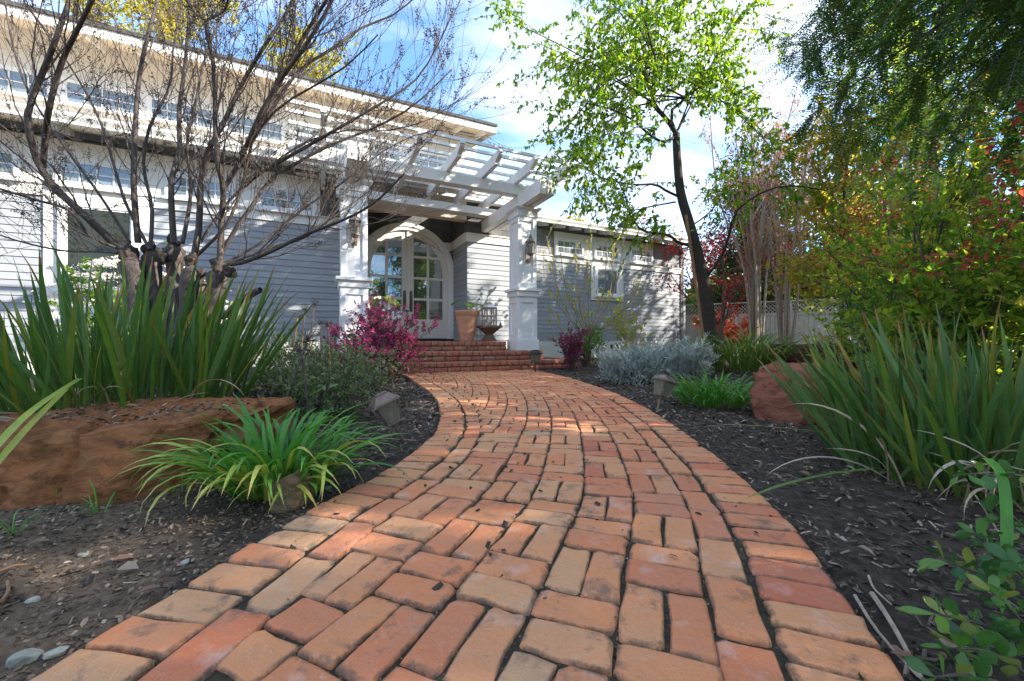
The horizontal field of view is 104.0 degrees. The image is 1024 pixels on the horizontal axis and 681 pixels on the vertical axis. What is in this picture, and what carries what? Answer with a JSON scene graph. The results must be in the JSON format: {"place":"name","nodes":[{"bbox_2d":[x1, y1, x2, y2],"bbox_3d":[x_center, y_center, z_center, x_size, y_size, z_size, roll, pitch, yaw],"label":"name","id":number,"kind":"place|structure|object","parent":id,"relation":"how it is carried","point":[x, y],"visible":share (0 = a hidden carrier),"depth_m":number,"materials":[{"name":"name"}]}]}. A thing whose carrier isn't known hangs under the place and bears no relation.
{"place":"outdoors","nodes":[
{"label":"outdoors","id":0,"kind":"place"},
{"bbox_2d":[29,369,904,680],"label":"path","id":1,"kind":"structure","parent":0,"point":[811,621],"depth_m":1.00,"materials":[{"name":"brick"}]},
{"bbox_2d":[241,372,772,600],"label":"bark crumbs","id":2,"kind":"object","parent":1,"relation":"on","point":[438,586],"visible":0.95,"depth_m":1.59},
{"bbox_2d":[153,393,899,680],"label":"joint grit","id":3,"kind":"object","parent":1,"relation":"on","point":[559,665],"visible":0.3,"depth_m":0.94,"materials":[{"name":"soil"}]},
{"bbox_2d":[273,370,863,680],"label":"moss","id":4,"kind":"object","parent":1,"relation":"on","point":[859,674],"visible":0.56,"depth_m":1.25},
{"bbox_2d":[0,343,1023,680],"bbox_3d":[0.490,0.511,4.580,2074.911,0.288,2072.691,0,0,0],"label":"ground","id":5,"kind":"structure","parent":0,"point":[18,579],"depth_m":1.29,"materials":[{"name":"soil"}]},
{"bbox_2d":[0,580,10,602],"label":"stick","id":6,"kind":"object","parent":5,"relation":"on","point":[7,592],"visible":1,"depth_m":0.98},
{"bbox_2d":[4,648,44,668],"bbox_3d":[-0.946,0.618,0.779,0.054,0.027,0.035,0,0,0],"label":"stone","id":7,"kind":"object","parent":5,"relation":"on","point":[26,656],"visible":1,"depth_m":0.77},
{"bbox_2d":[0,504,54,537],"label":"grass tuft","id":8,"kind":"object","parent":5,"relation":"on","point":[12,526],"visible":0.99,"depth_m":1.26,"materials":[{"name":"green plant"}]},
{"bbox_2d":[42,645,69,659],"bbox_3d":[-0.895,0.615,0.786,0.026,0.016,0.036,0,0,38],"label":"stone","id":9,"kind":"object","parent":5,"relation":"on","point":[55,652],"visible":1,"depth_m":0.78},
{"bbox_2d":[48,479,120,515],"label":"grass tuft","id":10,"kind":"object","parent":5,"relation":"on","point":[92,508],"visible":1,"depth_m":1.44,"materials":[{"name":"green plant"}]},
{"bbox_2d":[39,0,152,33],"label":"yellow tree","id":11,"kind":"object","parent":5,"relation":"on","point":[125,9],"visible":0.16,"depth_m":20.41,"materials":[{"name":"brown plant"}]},
{"bbox_2d":[7,242,232,376],"bbox_3d":[-5.198,-0.329,5.598,2.940,2.239,1.970,0,0,0],"label":"white flowered shrub","id":12,"kind":"object","parent":5,"relation":"on","point":[96,265],"visible":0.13,"depth_m":5.24,"materials":[{"name":"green plant"}]},
{"bbox_2d":[118,561,138,569],"bbox_3d":[-1.034,0.608,1.073,0.038,0.015,0.038,0,0,29],"label":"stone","id":13,"kind":"object","parent":5,"relation":"on","point":[129,565],"visible":1,"depth_m":1.08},
{"bbox_2d":[0,397,295,509],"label":"boulder","id":14,"kind":"object","parent":5,"relation":"on","point":[67,459],"visible":0.62,"depth_m":1.62,"materials":[{"name":"orange stone"}]},
{"bbox_2d":[3,396,269,443],"bbox_3d":[-1.875,0.513,2.057,1.069,0.393,0.650,0,0,0],"label":"leaf debris","id":15,"kind":"object","parent":14,"relation":"on","point":[114,416],"visible":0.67,"depth_m":1.97,"materials":[{"name":"brown plant"}]},
{"bbox_2d":[138,584,160,592],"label":"fallen leaf","id":16,"kind":"object","parent":5,"relation":"on","point":[148,587],"visible":1,"depth_m":0.96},
{"bbox_2d":[0,230,316,422],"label":"strap leaf clump","id":17,"kind":"object","parent":5,"relation":"on","point":[195,365],"visible":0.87,"depth_m":2.49,"materials":[{"name":"plant"}]},
{"bbox_2d":[0,388,68,463],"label":"strap leaf","id":18,"kind":"object","parent":17,"relation":"attached to","point":[15,441],"visible":0.94,"depth_m":1.63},
{"bbox_2d":[0,378,82,446],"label":"strap leaf","id":19,"kind":"object","parent":17,"relation":"attached to","point":[8,432],"visible":1,"depth_m":1.62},
{"bbox_2d":[147,470,196,495],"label":"grass tuft","id":20,"kind":"object","parent":5,"relation":"on","point":[174,487],"visible":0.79,"depth_m":1.57,"materials":[{"name":"green plant"}]},
{"bbox_2d":[0,478,348,680],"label":"soil crumbs","id":21,"kind":"object","parent":5,"relation":"on","point":[8,642],"visible":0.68,"depth_m":1.16,"materials":[{"name":"soil"}]},
{"bbox_2d":[119,0,246,43],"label":"yellow tree","id":22,"kind":"object","parent":5,"relation":"on","point":[167,37],"visible":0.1,"depth_m":21.77,"materials":[{"name":"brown plant"}]},
{"bbox_2d":[110,392,407,527],"bbox_3d":[-0.958,0.434,1.666,0.983,0.412,0.978,0,0,34],"label":"agapanthus","id":23,"kind":"object","parent":5,"relation":"on","point":[285,452],"visible":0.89,"depth_m":1.56,"materials":[{"name":"green plant"}]},
{"bbox_2d":[0,0,541,388],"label":"bare tree","id":24,"kind":"object","parent":5,"relation":"on","point":[171,252],"visible":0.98,"depth_m":4.04,"materials":[{"name":"brown plant"}]},
{"bbox_2d":[268,470,314,513],"bbox_3d":[-0.831,0.574,1.508,0.159,0.169,0.144,0,0,0],"label":"rock","id":25,"kind":"object","parent":5,"relation":"on","point":[293,497],"visible":0.69,"depth_m":1.45,"materials":[{"name":"stone"}]},
{"bbox_2d":[239,5,359,81],"bbox_3d":[-12.720,-9.749,25.010,6.731,20.942,6.066,0,0,0],"label":"yellow tree","id":26,"kind":"object","parent":5,"relation":"on","point":[319,67],"visible":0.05,"depth_m":24.57,"materials":[{"name":"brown plant"}]},
{"bbox_2d":[288,341,310,420],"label":"seed stalk","id":27,"kind":"object","parent":5,"relation":"on","point":[298,350],"visible":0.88,"depth_m":2.64,"materials":[{"name":"brown plant"}]},
{"bbox_2d":[247,321,357,380],"bbox_3d":[-3.425,0.273,6.400,1.927,1.228,1.372,0,0,-20],"label":"trailing shrub","id":28,"kind":"object","parent":5,"relation":"on","point":[283,350],"visible":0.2,"depth_m":6.35,"materials":[{"name":"green plant"}]},
{"bbox_2d":[286,330,318,396],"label":"seed stalk","id":29,"kind":"object","parent":5,"relation":"on","point":[308,337],"visible":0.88,"depth_m":2.52,"materials":[{"name":"brown plant"}]},
{"bbox_2d":[306,299,318,366],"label":"seed stalk","id":30,"kind":"object","parent":5,"relation":"on","point":[314,304],"visible":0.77,"depth_m":4.38,"materials":[{"name":"brown plant"}]},
{"bbox_2d":[234,333,393,424],"bbox_3d":[-1.513,0.363,3.123,1.132,0.842,1.158,0,0,33],"label":"trailing shrub","id":31,"kind":"object","parent":5,"relation":"on","point":[335,385],"visible":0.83,"depth_m":3.00,"materials":[{"name":"green plant"}]},
{"bbox_2d":[241,320,430,400],"bbox_3d":[-1.942,0.350,4.337,1.982,1.123,1.768,0,0,0],"label":"trailing shrub","id":32,"kind":"object","parent":5,"relation":"on","point":[370,369],"visible":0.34,"depth_m":4.34,"materials":[{"name":"green plant"}]},
{"bbox_2d":[0,0,700,373],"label":"house","id":33,"kind":"structure","parent":5,"relation":"on","point":[470,266],"depth_m":9.51,"materials":[{"name":"white wood"}]},
{"bbox_2d":[0,146,21,180],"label":"window","id":34,"kind":"structure","parent":33,"relation":"in","point":[7,176],"depth_m":6.96,"materials":[{"name":"glass"}]},
{"bbox_2d":[0,64,50,100],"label":"window","id":35,"kind":"structure","parent":33,"relation":"in","point":[10,70],"depth_m":8.68,"materials":[{"name":"glass"}]},
{"bbox_2d":[53,154,138,195],"bbox_3d":[-7.722,-3.070,7.432,1.210,0.570,0.095,0,0,-26],"label":"window","id":36,"kind":"structure","parent":33,"relation":"in","point":[107,178],"depth_m":7.44,"materials":[{"name":"glass"}]},
{"bbox_2d":[53,199,138,295],"bbox_3d":[-7.688,-1.695,7.443,1.170,1.710,0.095,0,0,-25],"label":"window","id":37,"kind":"structure","parent":33,"relation":"in","point":[69,258],"depth_m":7.43,"materials":[{"name":"white paint"}]},
{"bbox_2d":[58,76,141,118],"bbox_3d":[-9.485,-5.605,9.250,1.420,0.630,0.095,0,0,-25],"label":"window","id":38,"kind":"structure","parent":33,"relation":"in","point":[73,98],"depth_m":9.19,"materials":[{"name":"glass"}]},
{"bbox_2d":[144,94,212,131],"bbox_3d":[-8.150,-5.605,9.887,1.420,0.630,0.095,0,0,-25],"label":"window","id":39,"kind":"structure","parent":33,"relation":"in","point":[150,102],"depth_m":9.82,"materials":[{"name":"glass"}]},
{"bbox_2d":[162,170,234,206],"bbox_3d":[-6.304,-3.070,8.108,1.210,0.570,0.095,0,0,-25],"label":"window","id":40,"kind":"structure","parent":33,"relation":"in","point":[182,194],"depth_m":8.09,"materials":[{"name":"glass"}]},
{"bbox_2d":[224,110,284,144],"bbox_3d":[-6.761,-5.605,10.550,1.420,0.630,0.095,0,0,-26],"label":"window","id":41,"kind":"structure","parent":33,"relation":"in","point":[248,124],"depth_m":10.64,"materials":[{"name":"glass"}]},
{"bbox_2d":[254,183,317,216],"bbox_3d":[-4.924,-3.070,8.767,1.210,0.570,0.095,0,0,-25],"label":"window","id":42,"kind":"structure","parent":33,"relation":"in","point":[269,198],"depth_m":8.75,"materials":[{"name":"glass"}]},
{"bbox_2d":[294,125,346,149],"bbox_3d":[-5.352,-5.605,11.222,1.420,0.630,0.095,0,0,-25],"label":"window","id":43,"kind":"structure","parent":33,"relation":"in","point":[308,130],"depth_m":11.18,"materials":[{"name":"glass"}]},
{"bbox_2d":[354,137,401,160],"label":"window","id":44,"kind":"structure","parent":33,"relation":"in","point":[396,157],"depth_m":12.04,"materials":[{"name":"glass"}]},
{"bbox_2d":[368,230,406,334],"bbox_3d":[-3.418,-1.565,10.908,1.139,3.009,0.137,0,0,-25],"label":"door","id":45,"kind":"structure","parent":33,"relation":"in","point":[387,260],"depth_m":10.98,"materials":[{"name":"beige paint"}]},
{"bbox_2d":[406,148,447,167],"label":"window","id":46,"kind":"structure","parent":33,"relation":"in","point":[439,157],"depth_m":12.59,"materials":[{"name":"glass"}]},
{"bbox_2d":[409,231,446,337],"bbox_3d":[-2.391,-1.565,11.398,1.139,3.009,0.137,0,0,-26],"label":"door","id":47,"kind":"structure","parent":33,"relation":"in","point":[427,265],"depth_m":11.41,"materials":[{"name":"beige paint"}]},
{"bbox_2d":[555,237,584,257],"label":"window","id":48,"kind":"structure","parent":33,"relation":"in","point":[567,247],"depth_m":13.37,"materials":[{"name":"white paint"}]},
{"bbox_2d":[594,265,619,297],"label":"window","id":49,"kind":"structure","parent":33,"relation":"in","point":[599,271],"depth_m":14.04,"materials":[{"name":"white paint"}]},
{"bbox_2d":[594,242,621,261],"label":"window","id":50,"kind":"structure","parent":33,"relation":"in","point":[598,247],"depth_m":14.02,"materials":[{"name":"white paint"}]},
{"bbox_2d":[629,247,654,265],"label":"window","id":51,"kind":"structure","parent":33,"relation":"in","point":[634,256],"depth_m":14.72,"materials":[{"name":"white paint"}]},
{"bbox_2d":[322,290,440,379],"bbox_3d":[-2.180,0.015,6.324,1.659,1.630,1.510,0,0,38],"label":"fringe flower bush","id":52,"kind":"object","parent":5,"relation":"on","point":[380,328],"visible":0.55,"depth_m":6.25,"materials":[{"name":"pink plant"}]},
{"bbox_2d":[369,390,404,441],"bbox_3d":[-0.686,0.519,2.381,0.158,0.460,0.158,-28,11,-28],"label":"path light","id":53,"kind":"object","parent":5,"relation":"on","point":[382,398],"visible":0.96,"depth_m":2.32,"materials":[{"name":"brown metal"}]},
{"bbox_2d":[333,341,576,374],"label":"brick steps","id":54,"kind":"structure","parent":5,"relation":"on","point":[453,356],"depth_m":8.13,"materials":[{"name":"brick"}]},
{"bbox_2d":[369,311,386,340],"bbox_3d":[-3.391,-0.352,9.850,0.620,0.745,0.620,0,0,0],"label":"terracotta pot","id":55,"kind":"object","parent":54,"relation":"on","point":[376,317],"visible":0.16,"depth_m":9.61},
{"bbox_2d":[368,285,400,307],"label":"philodendron","id":56,"kind":"object","parent":55,"relation":"in","point":[387,296],"visible":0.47,"depth_m":9.82,"materials":[{"name":"green plant"}]},
{"bbox_2d":[285,97,588,351],"bbox_3d":[-1.625,-1.740,8.714,5.670,3.905,3.370,0,0,-26],"label":"pergola","id":57,"kind":"object","parent":54,"relation":"on","point":[518,212],"visible":0.77,"depth_m":8.24,"materials":[{"name":"white paint"}]},
{"bbox_2d":[349,212,360,245],"bbox_3d":[-2.783,-1.991,7.090,0.208,0.589,0.255,0,0,-26],"label":"wall lantern","id":58,"kind":"object","parent":57,"relation":"attached to","point":[354,234],"depth_m":7.08,"materials":[{"name":"metal"}]},
{"bbox_2d":[525,234,535,262],"bbox_3d":[0.394,-1.991,8.605,0.208,0.589,0.255,0,0,-26],"label":"wall lantern","id":59,"kind":"object","parent":57,"relation":"attached to","point":[528,241],"depth_m":8.59,"materials":[{"name":"metal"}]},
{"bbox_2d":[454,310,479,340],"bbox_3d":[-1.097,-0.352,9.780,0.620,0.745,0.620,0,0,0],"label":"terracotta pot","id":60,"kind":"object","parent":54,"relation":"on","point":[467,320],"visible":0.98,"depth_m":9.58,"materials":[{"name":"ceramic"}]},
{"bbox_2d":[476,326,501,340],"bbox_3d":[-0.560,-0.168,9.815,0.490,0.375,0.490,0,0,-25],"label":"hourglass stool","id":61,"kind":"object","parent":54,"relation":"on","point":[488,331],"visible":0.86,"depth_m":9.70,"materials":[{"name":"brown wood"}]},
{"bbox_2d":[481,303,496,325],"bbox_3d":[-0.560,-0.636,9.815,0.300,0.560,0.300,0,0,-31],"label":"candle lantern","id":62,"kind":"object","parent":61,"relation":"on","point":[487,306],"visible":0.99,"depth_m":9.75,"materials":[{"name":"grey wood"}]},
{"bbox_2d":[9,366,908,423],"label":"bark mulch","id":63,"kind":"object","parent":5,"relation":"on","point":[651,402],"visible":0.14,"depth_m":4.09,"materials":[{"name":"wood"}]},
{"bbox_2d":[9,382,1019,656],"bbox_3d":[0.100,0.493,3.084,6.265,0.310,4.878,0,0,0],"label":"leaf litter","id":64,"kind":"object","parent":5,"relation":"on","point":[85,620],"visible":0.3,"depth_m":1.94,"materials":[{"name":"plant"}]},
{"bbox_2d":[528,350,542,371],"bbox_3d":[0.443,0.458,7.622,0.206,0.564,0.206,1,-1,-29],"label":"path light","id":65,"kind":"object","parent":5,"relation":"on","point":[536,352],"visible":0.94,"depth_m":7.59,"materials":[{"name":"black metal"}]},
{"bbox_2d":[549,321,594,370],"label":"fringe flower bush","id":66,"kind":"object","parent":5,"relation":"on","point":[571,352],"visible":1,"depth_m":7.97,"materials":[{"name":"purple plant"}]},
{"bbox_2d":[568,319,609,367],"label":"green shrub","id":67,"kind":"object","parent":5,"relation":"on","point":[586,347],"visible":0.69,"depth_m":9.22,"materials":[{"name":"green plant"}]},
{"bbox_2d":[537,223,647,363],"bbox_3d":[2.026,-1.252,10.219,3.030,3.722,1.363,0,0,-10],"label":"young magnolia","id":68,"kind":"object","parent":5,"relation":"on","point":[602,295],"visible":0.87,"depth_m":10.26,"materials":[{"name":"green plant"}]},
{"bbox_2d":[603,291,655,353],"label":"yellow shrub","id":69,"kind":"object","parent":5,"relation":"on","point":[623,330],"visible":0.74,"depth_m":11.55,"materials":[{"name":"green plant"}]},
{"bbox_2d":[590,336,673,386],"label":"silver shrub","id":70,"kind":"object","parent":5,"relation":"on","point":[645,365],"visible":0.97,"depth_m":5.59,"materials":[{"name":"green plant"}]},
{"bbox_2d":[613,208,686,248],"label":"background tree","id":71,"kind":"object","parent":5,"relation":"on","point":[661,222],"visible":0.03,"depth_m":26.37,"materials":[{"name":"green plant"}]},
{"bbox_2d":[652,374,678,412],"bbox_3d":[1.269,0.516,3.432,0.158,0.460,0.158,20,-7,-19],"label":"path light","id":72,"kind":"object","parent":5,"relation":"on","point":[666,378],"visible":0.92,"depth_m":3.42,"materials":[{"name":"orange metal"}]},
{"bbox_2d":[473,0,872,367],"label":"pear tree","id":73,"kind":"object","parent":5,"relation":"on","point":[615,56],"visible":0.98,"depth_m":7.60,"materials":[{"name":"green plant"}]},
{"bbox_2d":[647,331,720,377],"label":"silver shrub","id":74,"kind":"object","parent":5,"relation":"on","point":[688,361],"visible":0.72,"depth_m":6.38,"materials":[{"name":"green plant"}]},
{"bbox_2d":[685,214,709,366],"bbox_3d":[3.683,-0.918,7.910,0.542,3.149,0.089,0,0,0],"label":"tree stake","id":75,"kind":"object","parent":5,"relation":"on","point":[694,273],"visible":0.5,"depth_m":7.90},
{"bbox_2d":[653,364,753,408],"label":"agapanthus","id":76,"kind":"object","parent":5,"relation":"on","point":[718,396],"visible":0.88,"depth_m":3.65,"materials":[{"name":"green plant"}]},
{"bbox_2d":[638,199,792,340],"bbox_3d":[6.978,-2.110,13.805,4.179,5.654,3.520,0,0,-16],"label":"japanese maple","id":77,"kind":"object","parent":5,"relation":"on","point":[722,318],"visible":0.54,"depth_m":13.85,"materials":[{"name":"brown plant"}]},
{"bbox_2d":[689,308,748,349],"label":"red shrub","id":78,"kind":"object","parent":5,"relation":"on","point":[726,332],"visible":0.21,"depth_m":14.62,"materials":[{"name":"brown plant"}]},
{"bbox_2d":[692,48,803,350],"bbox_3d":[7.543,-3.926,12.417,3.947,9.259,2.342,0,0,-18],"label":"crape myrtle","id":79,"kind":"object","parent":5,"relation":"on","point":[753,296],"visible":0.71,"depth_m":12.45,"materials":[{"name":"brown plant"}]},
{"bbox_2d":[682,324,817,371],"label":"daylily","id":80,"kind":"object","parent":5,"relation":"on","point":[745,354],"visible":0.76,"depth_m":6.73,"materials":[{"name":"green plant"}]},
{"bbox_2d":[685,118,830,322],"bbox_3d":[10.605,-4.151,18.623,6.756,12.189,6.918,0,0,0],"label":"dark conifer","id":81,"kind":"object","parent":5,"relation":"on","point":[730,262],"visible":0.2,"depth_m":18.14,"materials":[{"name":"green plant"}]},
{"bbox_2d":[711,149,834,312],"bbox_3d":[15.369,-5.597,23.727,6.679,13.008,7.816,0,0,-42],"label":"background tree","id":82,"kind":"object","parent":5,"relation":"on","point":[791,297],"visible":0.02,"depth_m":23.32,"materials":[{"name":"green plant"}]},
{"bbox_2d":[737,111,841,343],"bbox_3d":[9.371,-3.514,13.574,3.024,8.442,2.249,0,0,32],"label":"crape myrtle","id":83,"kind":"object","parent":5,"relation":"on","point":[779,301],"visible":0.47,"depth_m":13.42,"materials":[{"name":"brown plant"}]},
{"bbox_2d":[750,361,835,424],"bbox_3d":[2.418,0.599,3.359,0.930,0.858,0.739,0,0,-10],"label":"boulder","id":84,"kind":"object","parent":5,"relation":"on","point":[769,398],"visible":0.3,"depth_m":3.13,"materials":[{"name":"red stone"}]},
{"bbox_2d":[685,226,910,341],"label":"distant woods","id":85,"kind":"object","parent":5,"relation":"on","point":[692,297],"visible":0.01,"depth_m":41.85,"materials":[{"name":"green plant"}]},
{"bbox_2d":[754,342,857,371],"bbox_3d":[5.082,0.459,7.058,1.592,0.852,1.149,0,0,11],"label":"boulder","id":86,"kind":"object","parent":5,"relation":"on","point":[792,358],"visible":0.14,"depth_m":6.61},
{"bbox_2d":[755,106,909,319],"bbox_3d":[13.343,-4.770,16.887,5.952,10.944,5.706,0,0,31],"label":"golden tree","id":87,"kind":"object","parent":5,"relation":"on","point":[805,288],"visible":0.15,"depth_m":16.98,"materials":[{"name":"green plant"}]},
{"bbox_2d":[685,297,1014,356],"bbox_3d":[12.402,-0.465,15.671,12.140,2.330,0.180,0,0,29],"label":"fence","id":88,"kind":"object","parent":5,"relation":"on","point":[803,319],"visible":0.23,"depth_m":16.20,"materials":[{"name":"beige paint"}]},
{"bbox_2d":[800,110,902,341],"bbox_3d":[22.304,-5.358,26.226,8.151,19.085,8.932,0,0,29],"label":"background tree","id":89,"kind":"object","parent":5,"relation":"on","point":[855,228],"visible":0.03,"depth_m":26.24,"materials":[{"name":"green plant"}]},
{"bbox_2d":[756,49,959,338],"bbox_3d":[5.789,-2.110,7.269,2.695,5.627,2.641,0,0,0],"label":"young tree","id":90,"kind":"object","parent":5,"relation":"on","point":[792,262],"visible":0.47,"depth_m":6.99,"materials":[{"name":"green plant"}]},
{"bbox_2d":[734,0,1023,213],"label":"redwood tree","id":91,"kind":"object","parent":5,"relation":"on","point":[1003,66],"visible":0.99,"depth_m":2.99,"materials":[{"name":"green plant"}]},
{"bbox_2d":[853,594,918,677],"bbox_3d":[0.765,0.603,0.831,0.013,0.014,0.252,0,0,21],"label":"stick","id":92,"kind":"object","parent":5,"relation":"on","point":[876,628],"visible":0.95,"depth_m":0.83,"materials":[{"name":"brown wood"}]},
{"bbox_2d":[755,294,1023,535],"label":"strap leaf clump","id":93,"kind":"object","parent":5,"relation":"on","point":[946,420],"visible":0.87,"depth_m":1.78,"materials":[{"name":"plant"}]},
{"bbox_2d":[747,468,872,497],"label":"strap leaf","id":94,"kind":"object","parent":93,"relation":"attached to","point":[785,483],"visible":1,"depth_m":1.54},
{"bbox_2d":[869,591,923,679],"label":"stick","id":95,"kind":"object","parent":5,"relation":"on","point":[889,620],"visible":0.86,"depth_m":0.83,"materials":[{"name":"grey wood"}]},
{"bbox_2d":[777,0,1023,246],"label":"young tree","id":96,"kind":"object","parent":5,"relation":"on","point":[941,184],"visible":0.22,"depth_m":8.48,"materials":[{"name":"green plant"}]},
{"bbox_2d":[891,649,912,656],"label":"fallen leaf","id":97,"kind":"object","parent":5,"relation":"on","point":[903,653],"visible":0.62,"depth_m":0.76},
{"bbox_2d":[795,108,1023,371],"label":"photinia shrub","id":98,"kind":"object","parent":5,"relation":"on","point":[942,222],"visible":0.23,"depth_m":4.48,"materials":[{"name":"green plant"}]},
{"bbox_2d":[817,0,1015,253],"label":"tall tree","id":99,"kind":"object","parent":5,"relation":"on","point":[910,141],"visible":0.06,"depth_m":16.41,"materials":[{"name":"green plant"}]},
{"bbox_2d":[812,155,1023,377],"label":"photinia shrub","id":100,"kind":"object","parent":5,"relation":"on","point":[876,236],"visible":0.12,"depth_m":5.77,"materials":[{"name":"green plant"}]},
{"bbox_2d":[818,168,1023,398],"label":"photinia shrub","id":101,"kind":"object","parent":5,"relation":"on","point":[918,295],"visible":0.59,"depth_m":3.40,"materials":[{"name":"green plant"}]},
{"bbox_2d":[851,76,1023,255],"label":"background tree","id":102,"kind":"object","parent":5,"relation":"on","point":[918,180],"visible":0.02,"depth_m":18.51,"materials":[{"name":"plant"}]},
{"bbox_2d":[877,1,1019,231],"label":"tall tree","id":103,"kind":"object","parent":5,"relation":"on","point":[900,166],"visible":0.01,"depth_m":17.99,"materials":[{"name":"green plant"}]},
{"bbox_2d":[898,459,1023,680],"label":"corner shrub","id":104,"kind":"object","parent":5,"relation":"on","point":[999,633],"visible":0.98,"depth_m":0.74,"materials":[{"name":"green plant"}]},
{"bbox_2d":[941,159,1023,372],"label":"photinia shrub","id":105,"kind":"object","parent":5,"relation":"on","point":[965,226],"visible":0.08,"depth_m":4.49,"materials":[{"name":"green plant"}]},
{"bbox_2d":[957,70,1023,359],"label":"background tree","id":106,"kind":"object","parent":5,"relation":"on","point":[1021,170],"visible":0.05,"depth_m":12.74,"materials":[{"name":"plant"}]},
{"bbox_2d":[957,88,1023,379],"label":"photinia shrub","id":107,"kind":"object","parent":5,"relation":"on","point":[1018,302],"visible":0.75,"depth_m":2.95,"materials":[{"name":"green plant"}]},
{"bbox_2d":[983,458,1013,612],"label":"strap leaf","id":108,"kind":"object","parent":5,"relation":"on","point":[1006,515],"visible":0.68,"depth_m":0.97,"materials":[{"name":"plant"}]},
{"bbox_2d":[11,0,1023,339],"label":"sky","id":109,"kind":"structure","parent":0,"point":[515,129],"materials":[{"name":"blue"}]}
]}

